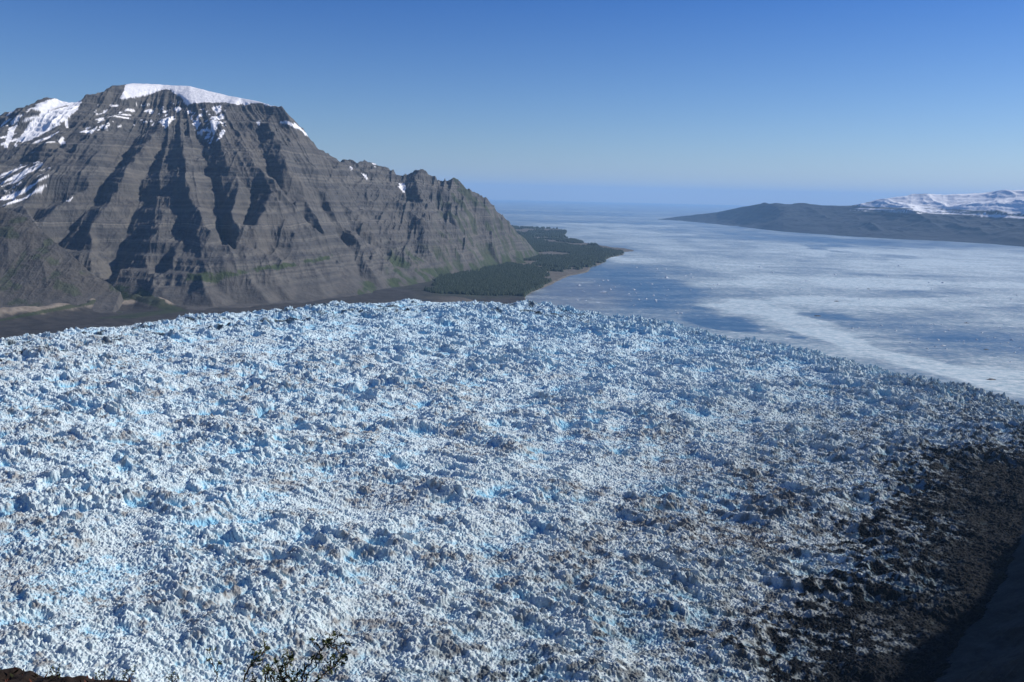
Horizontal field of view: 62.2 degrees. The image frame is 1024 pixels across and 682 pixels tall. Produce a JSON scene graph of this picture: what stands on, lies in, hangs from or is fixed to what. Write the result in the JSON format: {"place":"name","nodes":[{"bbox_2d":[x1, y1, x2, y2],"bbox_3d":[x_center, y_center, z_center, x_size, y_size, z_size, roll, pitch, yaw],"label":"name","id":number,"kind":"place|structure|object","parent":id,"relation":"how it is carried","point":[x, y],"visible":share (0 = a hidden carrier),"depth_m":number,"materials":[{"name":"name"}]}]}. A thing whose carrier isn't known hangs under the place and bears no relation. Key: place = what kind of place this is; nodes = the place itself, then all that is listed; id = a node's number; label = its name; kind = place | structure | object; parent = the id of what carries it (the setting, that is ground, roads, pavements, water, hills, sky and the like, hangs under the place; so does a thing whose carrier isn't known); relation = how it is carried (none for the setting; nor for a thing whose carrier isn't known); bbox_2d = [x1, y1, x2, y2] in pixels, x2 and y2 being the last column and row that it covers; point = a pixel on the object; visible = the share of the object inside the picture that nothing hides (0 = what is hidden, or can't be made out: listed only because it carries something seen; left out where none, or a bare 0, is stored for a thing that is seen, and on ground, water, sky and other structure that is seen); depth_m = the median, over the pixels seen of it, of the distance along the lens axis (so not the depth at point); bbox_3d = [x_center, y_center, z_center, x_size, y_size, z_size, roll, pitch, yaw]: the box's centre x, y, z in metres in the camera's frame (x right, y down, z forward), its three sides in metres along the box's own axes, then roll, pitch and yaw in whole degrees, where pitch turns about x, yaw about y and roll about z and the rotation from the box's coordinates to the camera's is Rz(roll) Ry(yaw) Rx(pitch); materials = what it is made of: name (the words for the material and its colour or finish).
{"place":"outdoors","nodes":[
{"label":"outdoors","id":0,"kind":"place"},
{"bbox_2d":[0,206,123,312],"bbox_3d":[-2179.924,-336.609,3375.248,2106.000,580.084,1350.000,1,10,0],"label":"hill","id":1,"kind":"structure","parent":0,"point":[39,267],"depth_m":3248.20,"materials":[{"name":"grey stone"}]},
{"bbox_2d":[0,667,128,681],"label":"ground","id":2,"kind":"structure","parent":0,"point":[18,676],"depth_m":2.85,"materials":[{"name":"soil"}]},
{"bbox_2d":[45,663,60,677],"bbox_3d":[-1.544,1.122,2.858,0.049,0.132,0.158,-6,12,-36],"label":"shrub","id":3,"kind":"object","parent":2,"relation":"on","point":[56,671],"visible":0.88,"depth_m":2.81,"materials":[{"name":"green plant"}]},
{"bbox_2d":[0,667,139,681],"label":"heath","id":4,"kind":"object","parent":2,"relation":"on","point":[12,675],"visible":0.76,"depth_m":2.85,"materials":[{"name":"brown plant"}]},
{"bbox_2d":[93,668,107,681],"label":"shrub","id":5,"kind":"object","parent":2,"relation":"on","point":[96,678],"visible":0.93,"depth_m":2.91,"materials":[{"name":"green plant"}]},
{"bbox_2d":[121,666,137,681],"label":"shrub","id":6,"kind":"object","parent":2,"relation":"on","point":[127,670],"visible":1,"depth_m":2.87,"materials":[{"name":"green plant"}]},
{"bbox_2d":[165,671,179,681],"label":"shrub","id":7,"kind":"object","parent":2,"relation":"on","point":[173,674],"visible":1,"depth_m":2.86,"materials":[{"name":"green plant"}]},
{"bbox_2d":[206,647,221,681],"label":"shrub","id":8,"kind":"object","parent":2,"relation":"on","point":[208,659],"visible":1,"depth_m":2.76,"materials":[{"name":"green plant"}]},
{"bbox_2d":[243,638,270,681],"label":"shrub","id":9,"kind":"object","parent":2,"relation":"on","point":[266,648],"visible":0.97,"depth_m":2.72,"materials":[{"name":"green plant"}]},
{"bbox_2d":[250,648,301,681],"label":"shrub","id":10,"kind":"object","parent":2,"relation":"on","point":[268,668],"visible":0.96,"depth_m":2.67,"materials":[{"name":"green plant"}]},
{"bbox_2d":[272,630,352,681],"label":"shrub","id":11,"kind":"object","parent":2,"relation":"on","point":[328,643],"visible":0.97,"depth_m":2.62,"materials":[{"name":"green plant"}]},
{"bbox_2d":[0,83,539,309],"bbox_3d":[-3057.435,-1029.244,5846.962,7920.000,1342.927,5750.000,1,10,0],"label":"mountain","id":12,"kind":"structure","parent":0,"point":[191,198],"depth_m":4380.47,"materials":[{"name":"grey stone"}]},
{"bbox_2d":[0,228,633,338],"bbox_3d":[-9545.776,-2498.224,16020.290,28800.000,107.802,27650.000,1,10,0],"label":"lowland","id":13,"kind":"structure","parent":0,"point":[55,317],"depth_m":3239.67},
{"bbox_2d":[424,225,623,296],"bbox_3d":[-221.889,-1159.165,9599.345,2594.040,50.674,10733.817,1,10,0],"label":"forest","id":14,"kind":"object","parent":13,"relation":"on","point":[512,279],"visible":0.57,"depth_m":5789.52,"materials":[{"name":"green plant"}]},
{"bbox_2d":[0,298,1023,681],"bbox_3d":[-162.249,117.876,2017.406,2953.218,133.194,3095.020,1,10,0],"label":"glacier","id":15,"kind":"object","parent":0,"point":[420,490],"visible":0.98,"depth_m":1194.80,"materials":[{"name":"white ice"}]},
{"bbox_2d":[0,0,1023,205],"label":"sky","id":16,"kind":"structure","parent":0,"point":[706,102],"materials":[{"name":"blue"}]},
{"bbox_2d":[489,200,1023,404],"bbox_3d":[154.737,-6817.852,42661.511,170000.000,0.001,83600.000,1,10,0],"label":"water","id":17,"kind":"structure","parent":0,"point":[752,299],"depth_m":5161.77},
{"bbox_2d":[659,190,1023,246],"bbox_3d":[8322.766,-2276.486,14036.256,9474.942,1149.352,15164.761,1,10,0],"label":"hills","id":18,"kind":"structure","parent":0,"point":[994,217],"depth_m":14290.98,"materials":[{"name":"grey stone"}]},
{"bbox_2d":[934,516,1023,681],"bbox_3d":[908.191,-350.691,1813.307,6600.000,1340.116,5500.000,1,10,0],"label":"hillside","id":19,"kind":"structure","parent":0,"point":[990,648],"depth_m":798.16,"materials":[{"name":"grey stone"}]}
]}

